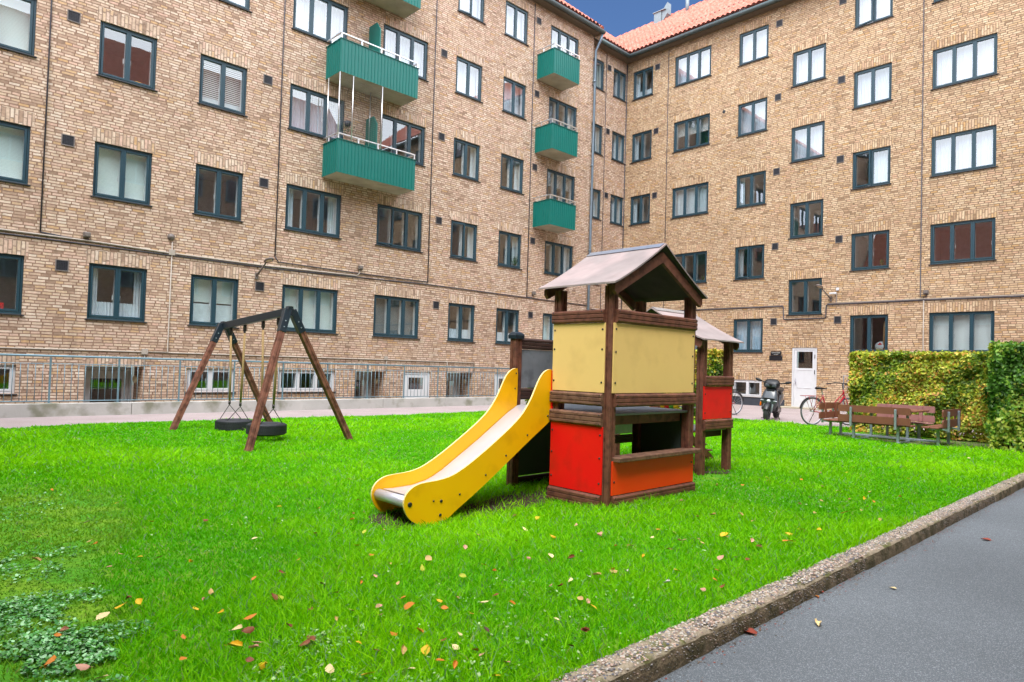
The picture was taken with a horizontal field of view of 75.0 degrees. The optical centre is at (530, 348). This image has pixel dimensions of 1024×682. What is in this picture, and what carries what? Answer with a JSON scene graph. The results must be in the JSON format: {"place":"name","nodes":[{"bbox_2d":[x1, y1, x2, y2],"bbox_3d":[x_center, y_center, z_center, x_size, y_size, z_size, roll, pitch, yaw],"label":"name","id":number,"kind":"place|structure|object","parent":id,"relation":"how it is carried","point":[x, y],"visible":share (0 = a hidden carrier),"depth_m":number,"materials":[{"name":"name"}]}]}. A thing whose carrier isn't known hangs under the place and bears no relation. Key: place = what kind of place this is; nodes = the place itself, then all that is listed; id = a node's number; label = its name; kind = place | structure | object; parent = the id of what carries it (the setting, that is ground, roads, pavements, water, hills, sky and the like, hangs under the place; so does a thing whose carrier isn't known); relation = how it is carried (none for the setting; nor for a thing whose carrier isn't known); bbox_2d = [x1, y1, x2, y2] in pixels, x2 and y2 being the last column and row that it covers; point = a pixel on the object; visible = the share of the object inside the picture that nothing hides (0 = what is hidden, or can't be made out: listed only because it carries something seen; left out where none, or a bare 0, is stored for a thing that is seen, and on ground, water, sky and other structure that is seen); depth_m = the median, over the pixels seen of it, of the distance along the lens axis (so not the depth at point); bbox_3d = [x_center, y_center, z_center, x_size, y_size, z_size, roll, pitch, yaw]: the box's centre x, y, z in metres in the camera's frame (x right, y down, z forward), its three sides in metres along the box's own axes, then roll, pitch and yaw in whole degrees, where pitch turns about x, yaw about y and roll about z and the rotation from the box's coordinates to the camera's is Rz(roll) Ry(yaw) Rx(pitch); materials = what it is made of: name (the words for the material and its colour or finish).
{"place":"outdoors","nodes":[
{"label":"outdoors","id":0,"kind":"place"},
{"bbox_2d":[131,385,458,401],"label":"ground","id":1,"kind":"structure","parent":0,"point":[450,391],"depth_m":55.79,"materials":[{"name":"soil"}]},
{"bbox_2d":[0,397,526,417],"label":"area wall","id":2,"kind":"structure","parent":1,"relation":"on","point":[20,410],"depth_m":14.59,"materials":[{"name":"concrete"}]},
{"bbox_2d":[0,353,509,402],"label":"railing","id":3,"kind":"object","parent":2,"relation":"on","point":[118,379],"visible":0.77,"depth_m":15.03,"materials":[{"name":"metal"}]},
{"bbox_2d":[0,0,605,403],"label":"apartment building","id":4,"kind":"structure","parent":1,"relation":"on","point":[191,182],"depth_m":18.58,"materials":[{"name":"beige brick"}]},
{"bbox_2d":[0,364,16,394],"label":"window","id":5,"kind":"structure","parent":4,"relation":"in","point":[6,391],"depth_m":14.20,"materials":[{"name":"white paint"}]},
{"bbox_2d":[0,253,23,315],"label":"window","id":6,"kind":"structure","parent":4,"relation":"in","point":[20,259],"depth_m":14.29,"materials":[{"name":"paint"}]},
{"bbox_2d":[0,120,30,185],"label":"window","id":7,"kind":"structure","parent":4,"relation":"in","point":[14,138],"depth_m":14.38,"materials":[{"name":"glass"}]},
{"bbox_2d":[0,0,36,57],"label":"window","id":8,"kind":"structure","parent":4,"relation":"in","point":[17,17],"depth_m":14.45,"materials":[{"name":"glass"}]},
{"bbox_2d":[83,366,132,402],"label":"window","id":9,"kind":"structure","parent":4,"relation":"in","point":[126,377],"depth_m":16.30,"materials":[{"name":"clear glass"}]},
{"bbox_2d":[85,263,146,322],"bbox_3d":[-9.737,-1.278,15.657,1.270,1.320,0.375,3,-2,-45],"label":"window","id":10,"kind":"structure","parent":4,"relation":"in","point":[117,311],"depth_m":15.62,"materials":[{"name":"paint"}]},
{"bbox_2d":[90,141,152,206],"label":"window","id":11,"kind":"structure","parent":4,"relation":"in","point":[120,174],"depth_m":15.76,"materials":[{"name":"glass"}]},
{"bbox_2d":[96,21,157,91],"bbox_3d":[-9.542,-6.883,15.775,1.270,1.300,0.285,3,-2,-45],"label":"window","id":12,"kind":"structure","parent":4,"relation":"in","point":[128,34],"depth_m":15.75,"materials":[{"name":"paint"}]},
{"bbox_2d":[185,368,235,393],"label":"window","id":13,"kind":"structure","parent":4,"relation":"in","point":[208,388],"depth_m":17.06,"materials":[{"name":"white paint"}]},
{"bbox_2d":[187,274,238,328],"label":"window","id":14,"kind":"structure","parent":4,"relation":"in","point":[211,290],"depth_m":17.19,"materials":[{"name":"glass"}]},
{"bbox_2d":[192,164,243,222],"bbox_3d":[-8.083,-3.999,17.219,1.260,1.300,0.285,3,-2,-45],"label":"window","id":15,"kind":"structure","parent":4,"relation":"in","point":[218,172],"depth_m":17.20,"materials":[{"name":"paint"}]},
{"bbox_2d":[197,54,247,116],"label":"window","id":16,"kind":"structure","parent":4,"relation":"in","point":[222,81],"depth_m":17.36,"materials":[{"name":"glass"}]},
{"bbox_2d":[219,0,251,12],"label":"window","id":17,"kind":"structure","parent":4,"relation":"in","point":[244,5],"depth_m":17.67,"materials":[{"name":"glass"}]},
{"bbox_2d":[255,257,273,278],"bbox_3d":[-6.984,-2.117,17.518,0.200,0.517,0.926,3,-2,-42],"label":"wall lamp","id":18,"kind":"object","parent":4,"relation":"attached to","point":[268,259],"visible":1,"depth_m":17.47,"materials":[{"name":"beige plastic"}]},
{"bbox_2d":[278,370,335,392],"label":"window","id":19,"kind":"structure","parent":4,"relation":"in","point":[296,373],"depth_m":18.80,"materials":[{"name":"white paint"}]},
{"bbox_2d":[282,284,338,334],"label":"window","id":20,"kind":"structure","parent":4,"relation":"in","point":[316,308],"depth_m":19.16,"materials":[{"name":"glass"}]},
{"bbox_2d":[283,184,341,238],"bbox_3d":[-6.265,-3.887,19.075,1.760,1.320,0.375,3,-2,-45],"label":"window","id":21,"kind":"structure","parent":4,"relation":"in","point":[334,201],"depth_m":19.16,"materials":[{"name":"glass"}]},
{"bbox_2d":[287,84,343,140],"bbox_3d":[-6.203,-6.684,19.169,1.760,1.320,0.430,3,-2,-45],"label":"window","id":22,"kind":"structure","parent":4,"relation":"in","point":[308,108],"depth_m":19.24,"materials":[{"name":"glass"}]},
{"bbox_2d":[291,0,347,43],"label":"window","id":23,"kind":"structure","parent":4,"relation":"in","point":[321,20],"depth_m":19.36,"materials":[{"name":"glass"}]},
{"bbox_2d":[354,372,370,398],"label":"window","id":24,"kind":"structure","parent":4,"relation":"in","point":[358,375],"depth_m":21.03,"materials":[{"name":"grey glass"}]},
{"bbox_2d":[372,294,419,339],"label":"window","id":25,"kind":"structure","parent":4,"relation":"in","point":[394,317],"depth_m":21.14,"materials":[{"name":"glass"}]},
{"bbox_2d":[375,204,422,252],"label":"window","id":26,"kind":"structure","parent":4,"relation":"in","point":[391,210],"depth_m":21.17,"materials":[{"name":"paint"}]},
{"bbox_2d":[380,114,425,166],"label":"window","id":27,"kind":"structure","parent":4,"relation":"in","point":[408,126],"depth_m":21.29,"materials":[{"name":"glass"}]},
{"bbox_2d":[383,24,428,81],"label":"window","id":28,"kind":"structure","parent":4,"relation":"in","point":[395,41],"depth_m":21.39,"materials":[{"name":"glass"}]},
{"bbox_2d":[402,372,429,397],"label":"door","id":29,"kind":"structure","parent":4,"relation":"in","point":[425,375],"depth_m":21.65,"materials":[{"name":"white paint"}]},
{"bbox_2d":[446,373,458,396],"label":"window","id":30,"kind":"structure","parent":4,"relation":"in","point":[456,375],"depth_m":23.48,"materials":[{"name":"grey glass"}]},
{"bbox_2d":[446,303,475,342],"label":"window","id":31,"kind":"structure","parent":4,"relation":"in","point":[458,334],"depth_m":22.84,"materials":[{"name":"paint"}]},
{"bbox_2d":[449,220,477,262],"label":"window","id":32,"kind":"structure","parent":4,"relation":"in","point":[472,229],"depth_m":22.95,"materials":[{"name":"glass"}]},
{"bbox_2d":[452,138,480,182],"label":"window","id":33,"kind":"structure","parent":4,"relation":"in","point":[474,149],"depth_m":23.02,"materials":[{"name":"glass"}]},
{"bbox_2d":[455,56,482,103],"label":"window","id":34,"kind":"structure","parent":4,"relation":"in","point":[466,73],"depth_m":23.16,"materials":[{"name":"glass"}]},
{"bbox_2d":[457,0,485,24],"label":"window","id":35,"kind":"structure","parent":4,"relation":"in","point":[469,8],"depth_m":23.32,"materials":[{"name":"glass"}]},
{"bbox_2d":[494,373,504,396],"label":"door","id":36,"kind":"structure","parent":4,"relation":"in","point":[500,376],"depth_m":23.97,"materials":[{"name":"white paint"}]},
{"bbox_2d":[495,308,518,344],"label":"window","id":37,"kind":"structure","parent":4,"relation":"in","point":[501,337],"depth_m":24.30,"materials":[{"name":"paint"}]},
{"bbox_2d":[497,230,522,269],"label":"window","id":38,"kind":"structure","parent":4,"relation":"in","point":[516,239],"depth_m":24.45,"materials":[{"name":"paint"}]},
{"bbox_2d":[499,153,524,194],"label":"window","id":39,"kind":"structure","parent":4,"relation":"in","point":[518,164],"depth_m":24.55,"materials":[{"name":"paint"}]},
{"bbox_2d":[502,77,526,119],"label":"window","id":40,"kind":"structure","parent":4,"relation":"in","point":[512,89],"depth_m":24.68,"materials":[{"name":"glass"}]},
{"bbox_2d":[504,1,528,45],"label":"window","id":41,"kind":"structure","parent":4,"relation":"in","point":[514,21],"depth_m":24.76,"materials":[{"name":"glass"}]},
{"bbox_2d":[542,313,553,343],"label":"window","id":42,"kind":"structure","parent":4,"relation":"in","point":[548,327],"depth_m":25.98,"materials":[{"name":"glass"}]},
{"bbox_2d":[543,241,571,275],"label":"window","id":43,"kind":"structure","parent":4,"relation":"in","point":[565,251],"depth_m":26.35,"materials":[{"name":"paint"}]},
{"bbox_2d":[546,169,573,204],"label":"window","id":44,"kind":"structure","parent":4,"relation":"in","point":[556,180],"depth_m":26.43,"materials":[{"name":"glass"}]},
{"bbox_2d":[548,97,575,130],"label":"window","id":45,"kind":"structure","parent":4,"relation":"in","point":[569,112],"depth_m":26.52,"materials":[{"name":"glass"}]},
{"bbox_2d":[551,26,577,58],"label":"window","id":46,"kind":"structure","parent":4,"relation":"in","point":[558,37],"depth_m":26.58,"materials":[{"name":"glass"}]},
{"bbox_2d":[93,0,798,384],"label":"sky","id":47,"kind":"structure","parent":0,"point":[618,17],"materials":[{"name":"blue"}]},
{"bbox_2d":[0,404,1019,437],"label":"path","id":48,"kind":"structure","parent":0,"point":[750,412],"depth_m":15.17,"materials":[{"name":"concrete"}]},
{"bbox_2d":[695,382,743,414],"bbox_3d":[5.309,1.339,18.755,1.744,1.045,0.631,2,-2,-25],"label":"bicycle","id":49,"kind":"object","parent":48,"relation":"on","point":[739,394],"visible":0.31,"depth_m":19.01,"materials":[{"name":"metal"}]},
{"bbox_2d":[755,378,791,419],"bbox_3d":[6.324,1.321,17.550,0.848,1.108,1.636,1,-2,12],"label":"scooter","id":50,"kind":"object","parent":48,"relation":"on","point":[771,399],"visible":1,"depth_m":17.08,"materials":[{"name":"black metal"}]},
{"bbox_2d":[587,0,1023,410],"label":"apartment building","id":51,"kind":"structure","parent":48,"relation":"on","point":[843,136],"depth_m":23.75,"materials":[{"name":"beige brick"}]},
{"bbox_2d":[589,189,601,220],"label":"window","id":52,"kind":"structure","parent":51,"relation":"in","point":[596,202],"depth_m":28.73,"materials":[{"name":"glass"}]},
{"bbox_2d":[591,124,602,155],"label":"window","id":53,"kind":"structure","parent":51,"relation":"in","point":[598,129],"depth_m":28.83,"materials":[{"name":"glass"}]},
{"bbox_2d":[593,59,604,91],"bbox_3d":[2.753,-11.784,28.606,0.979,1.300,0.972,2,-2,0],"label":"window","id":54,"kind":"structure","parent":51,"relation":"in","point":[600,65],"depth_m":28.88,"materials":[{"name":"glass"}]},
{"bbox_2d":[609,195,622,226],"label":"window","id":55,"kind":"structure","parent":51,"relation":"in","point":[617,202],"depth_m":29.62,"materials":[{"name":"glass"}]},
{"bbox_2d":[611,131,625,164],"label":"window","id":56,"kind":"structure","parent":51,"relation":"in","point":[618,154],"depth_m":29.71,"materials":[{"name":"glass"}]},
{"bbox_2d":[613,69,626,102],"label":"window","id":57,"kind":"structure","parent":51,"relation":"in","point":[620,78],"depth_m":29.79,"materials":[{"name":"glass"}]},
{"bbox_2d":[628,194,649,225],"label":"window","id":58,"kind":"structure","parent":51,"relation":"in","point":[634,200],"depth_m":29.37,"materials":[{"name":"glass"}]},
{"bbox_2d":[630,130,651,163],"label":"window","id":59,"kind":"structure","parent":51,"relation":"in","point":[635,143],"depth_m":29.46,"materials":[{"name":"paint"}]},
{"bbox_2d":[632,66,652,100],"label":"window","id":60,"kind":"structure","parent":51,"relation":"in","point":[637,76],"depth_m":29.51,"materials":[{"name":"glass"}]},
{"bbox_2d":[671,182,708,218],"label":"window","id":61,"kind":"structure","parent":51,"relation":"in","point":[692,200],"depth_m":27.69,"materials":[{"name":"glass"}]},
{"bbox_2d":[675,251,706,283],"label":"window","id":62,"kind":"structure","parent":51,"relation":"in","point":[684,256],"depth_m":27.25,"materials":[{"name":"paint"}]},
{"bbox_2d":[672,113,709,153],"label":"window","id":63,"kind":"structure","parent":51,"relation":"in","point":[696,125],"depth_m":27.74,"materials":[{"name":"paint"}]},
{"bbox_2d":[673,45,711,87],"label":"window","id":64,"kind":"structure","parent":51,"relation":"in","point":[696,65],"depth_m":27.85,"materials":[{"name":"glass"}]},
{"bbox_2d":[732,379,761,397],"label":"window","id":65,"kind":"structure","parent":51,"relation":"in","point":[748,382],"depth_m":25.34,"materials":[{"name":"white paint"}]},
{"bbox_2d":[733,318,762,352],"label":"window","id":66,"kind":"structure","parent":51,"relation":"in","point":[749,331],"depth_m":25.52,"materials":[{"name":"glass"}]},
{"bbox_2d":[733,244,764,280],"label":"window","id":67,"kind":"structure","parent":51,"relation":"in","point":[739,255],"depth_m":25.58,"materials":[{"name":"paint"}]},
{"bbox_2d":[734,171,765,208],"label":"window","id":68,"kind":"structure","parent":51,"relation":"in","point":[740,179],"depth_m":25.68,"materials":[{"name":"glass"}]},
{"bbox_2d":[736,97,766,137],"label":"window","id":69,"kind":"structure","parent":51,"relation":"in","point":[752,116],"depth_m":25.83,"materials":[{"name":"glass"}]},
{"bbox_2d":[737,25,768,66],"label":"window","id":70,"kind":"structure","parent":51,"relation":"in","point":[754,44],"depth_m":25.90,"materials":[{"name":"glass"}]},
{"bbox_2d":[769,355,781,360],"bbox_3d":[9.026,0.338,24.564,0.018,0.185,0.500,3,-2,-45],"label":"sign","id":71,"kind":"object","parent":51,"relation":"attached to","point":[775,358],"visible":1,"depth_m":24.57,"materials":[{"name":"black metal"}]},
{"bbox_2d":[786,278,821,315],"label":"window","id":72,"kind":"structure","parent":51,"relation":"in","point":[806,281],"depth_m":23.96,"materials":[{"name":"paint"}]},
{"bbox_2d":[791,348,816,407],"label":"door","id":73,"kind":"structure","parent":51,"relation":"in","point":[804,377],"depth_m":23.92,"materials":[{"name":"white paint"}]},
{"bbox_2d":[788,199,823,238],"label":"window","id":74,"kind":"structure","parent":51,"relation":"in","point":[807,204],"depth_m":24.04,"materials":[{"name":"paint"}]},
{"bbox_2d":[789,121,824,163],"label":"window","id":75,"kind":"structure","parent":51,"relation":"in","point":[807,140],"depth_m":24.23,"materials":[{"name":"glass"}]},
{"bbox_2d":[791,43,826,87],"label":"window","id":76,"kind":"structure","parent":51,"relation":"in","point":[809,65],"depth_m":24.30,"materials":[{"name":"glass"}]},
{"bbox_2d":[850,314,887,352],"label":"window","id":77,"kind":"structure","parent":51,"relation":"in","point":[869,317],"depth_m":22.38,"materials":[{"name":"paint"}]},
{"bbox_2d":[849,230,889,271],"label":"window","id":78,"kind":"structure","parent":51,"relation":"in","point":[871,234],"depth_m":22.44,"materials":[{"name":"paint"}]},
{"bbox_2d":[850,146,891,189],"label":"window","id":79,"kind":"structure","parent":51,"relation":"in","point":[879,158],"depth_m":22.50,"materials":[{"name":"glass"}]},
{"bbox_2d":[852,62,892,109],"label":"window","id":80,"kind":"structure","parent":51,"relation":"in","point":[872,86],"depth_m":22.73,"materials":[{"name":"glass"}]},
{"bbox_2d":[853,0,893,29],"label":"window","id":81,"kind":"structure","parent":51,"relation":"in","point":[867,12],"depth_m":22.81,"materials":[{"name":"glass"}]},
{"bbox_2d":[929,311,994,352],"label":"window","id":82,"kind":"structure","parent":51,"relation":"in","point":[974,330],"depth_m":20.63,"materials":[{"name":"glass"}]},
{"bbox_2d":[928,217,996,265],"bbox_3d":[13.321,-3.283,20.569,0.285,1.300,1.810,3,-2,-45],"label":"window","id":83,"kind":"structure","parent":51,"relation":"in","point":[973,223],"depth_m":20.54,"materials":[{"name":"paint"}]},
{"bbox_2d":[929,125,997,177],"bbox_3d":[13.454,-6.068,20.694,0.430,1.320,1.810,3,-2,-45],"label":"window","id":84,"kind":"structure","parent":51,"relation":"in","point":[975,149],"depth_m":20.78,"materials":[{"name":"glass"}]},
{"bbox_2d":[930,33,998,90],"bbox_3d":[13.536,-8.866,20.769,0.430,1.320,1.810,3,-2,-45],"label":"window","id":85,"kind":"structure","parent":51,"relation":"in","point":[975,59],"depth_m":20.85,"materials":[{"name":"glass"}]},
{"bbox_2d":[799,382,848,424],"bbox_3d":[7.223,1.323,16.083,1.744,1.045,0.631,2,-2,-18],"label":"bicycle","id":86,"kind":"object","parent":48,"relation":"on","point":[843,398],"visible":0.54,"depth_m":15.96,"materials":[{"name":"metal"}]},
{"bbox_2d":[0,410,1023,681],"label":"lawn","id":87,"kind":"structure","parent":0,"point":[68,583],"depth_m":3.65,"materials":[{"name":"plant"}]},
{"bbox_2d":[75,664,89,670],"bbox_3d":[-1.670,1.187,2.492,0.066,0.011,0.037,14,8,-6],"label":"fallen leaf","id":88,"kind":"object","parent":87,"relation":"on","point":[81,667],"visible":1,"depth_m":2.48,"materials":[{"name":"pink plant"}]},
{"bbox_2d":[0,463,298,681],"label":"ground cover","id":89,"kind":"object","parent":87,"relation":"on","point":[37,652],"visible":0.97,"depth_m":2.79,"materials":[{"name":"green plant"}]},
{"bbox_2d":[228,640,242,646],"bbox_3d":[-1.197,1.187,2.682,0.072,0.021,0.028,6,11,-12],"label":"fallen leaf","id":90,"kind":"object","parent":87,"relation":"on","point":[236,643],"visible":1,"depth_m":2.69,"materials":[{"name":"yellow plant"}]},
{"bbox_2d":[241,626,256,633],"bbox_3d":[-1.209,1.204,2.863,0.072,0.012,0.041,-1,26,-38],"label":"fallen leaf","id":91,"kind":"object","parent":87,"relation":"on","point":[248,629],"visible":1,"depth_m":2.86,"materials":[{"name":"brown plant"}]},
{"bbox_2d":[169,306,352,451],"bbox_3d":[-4.082,0.407,10.187,3.065,1.992,1.853,0,-2,43],"label":"swing set","id":92,"kind":"object","parent":87,"relation":"on","point":[286,314],"visible":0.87,"depth_m":9.72,"materials":[{"name":"brown wood"}]},
{"bbox_2d":[215,325,251,430],"bbox_3d":[-4.693,0.459,10.608,0.554,1.666,0.554,2,-2,0],"label":"tyre swing","id":93,"kind":"object","parent":92,"relation":"hanging from","point":[232,424],"visible":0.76,"depth_m":10.42,"materials":[{"name":"rubber"}]},
{"bbox_2d":[246,318,286,435],"bbox_3d":[-3.821,0.403,9.715,0.554,1.691,0.554,2,-2,0],"label":"tyre swing","id":94,"kind":"object","parent":92,"relation":"hanging from","point":[272,428],"visible":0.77,"depth_m":9.54,"materials":[{"name":"rubber"}]},
{"bbox_2d":[363,510,426,529],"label":"bare soil","id":95,"kind":"structure","parent":87,"relation":"on","point":[396,516],"depth_m":5.35,"materials":[{"name":"brown soil"}]},
{"bbox_2d":[27,443,929,681],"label":"fallen leaves","id":96,"kind":"object","parent":87,"relation":"on","point":[396,674],"visible":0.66,"depth_m":2.86,"materials":[{"name":"orange plant"}]},
{"bbox_2d":[446,486,550,522],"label":"bare soil","id":97,"kind":"structure","parent":87,"relation":"on","point":[491,502],"depth_m":6.04,"materials":[{"name":"brown soil"}]},
{"bbox_2d":[371,243,743,524],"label":"play tower","id":98,"kind":"structure","parent":87,"relation":"on","point":[591,386],"depth_m":6.16,"materials":[{"name":"brown wood"}]},
{"bbox_2d":[679,348,722,419],"bbox_3d":[3.575,0.864,16.587,0.999,1.815,2.763,3,-2,-44],"label":"hedge","id":99,"kind":"object","parent":87,"relation":"on","point":[715,360],"visible":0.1,"depth_m":15.68,"materials":[{"name":"green plant"}]},
{"bbox_2d":[693,464,729,473],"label":"bare soil","id":100,"kind":"structure","parent":87,"relation":"on","point":[719,472],"depth_m":8.03,"materials":[{"name":"brown soil"}]},
{"bbox_2d":[835,432,1009,448],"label":"bare soil","id":101,"kind":"structure","parent":87,"relation":"on","point":[957,442],"depth_m":12.66,"materials":[{"name":"brown soil"}]},
{"bbox_2d":[819,402,960,445],"bbox_3d":[6.872,1.421,12.784,1.650,0.665,2.230,3,-2,-44],"label":"picnic set","id":102,"kind":"object","parent":101,"relation":"on","point":[897,417],"visible":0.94,"depth_m":12.47,"materials":[{"name":"wood"},{"name":"metal"}]},
{"bbox_2d":[846,349,989,442],"bbox_3d":[8.041,0.920,13.786,0.940,1.816,2.766,3,-2,-44],"label":"hedge","id":103,"kind":"object","parent":101,"relation":"on","point":[924,382],"visible":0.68,"depth_m":13.45,"materials":[{"name":"green plant"}]},
{"bbox_2d":[978,340,1023,452],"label":"hedge","id":104,"kind":"object","parent":87,"relation":"on","point":[1004,398],"visible":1,"depth_m":11.09,"materials":[{"name":"green plant"}]},
{"bbox_2d":[654,488,1023,681],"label":"road","id":105,"kind":"structure","parent":0,"point":[950,608],"depth_m":3.47,"materials":[{"name":"grey asphalt"}]},
{"bbox_2d":[553,472,1023,681],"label":"kerb","id":106,"kind":"structure","parent":105,"relation":"on","point":[872,558],"depth_m":3.45,"materials":[{"name":"stone"}]},
{"bbox_2d":[551,474,1023,681],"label":"kerb pebbles","id":107,"kind":"object","parent":106,"relation":"on","point":[827,562],"visible":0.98,"depth_m":3.60,"materials":[{"name":"beige gravel"}]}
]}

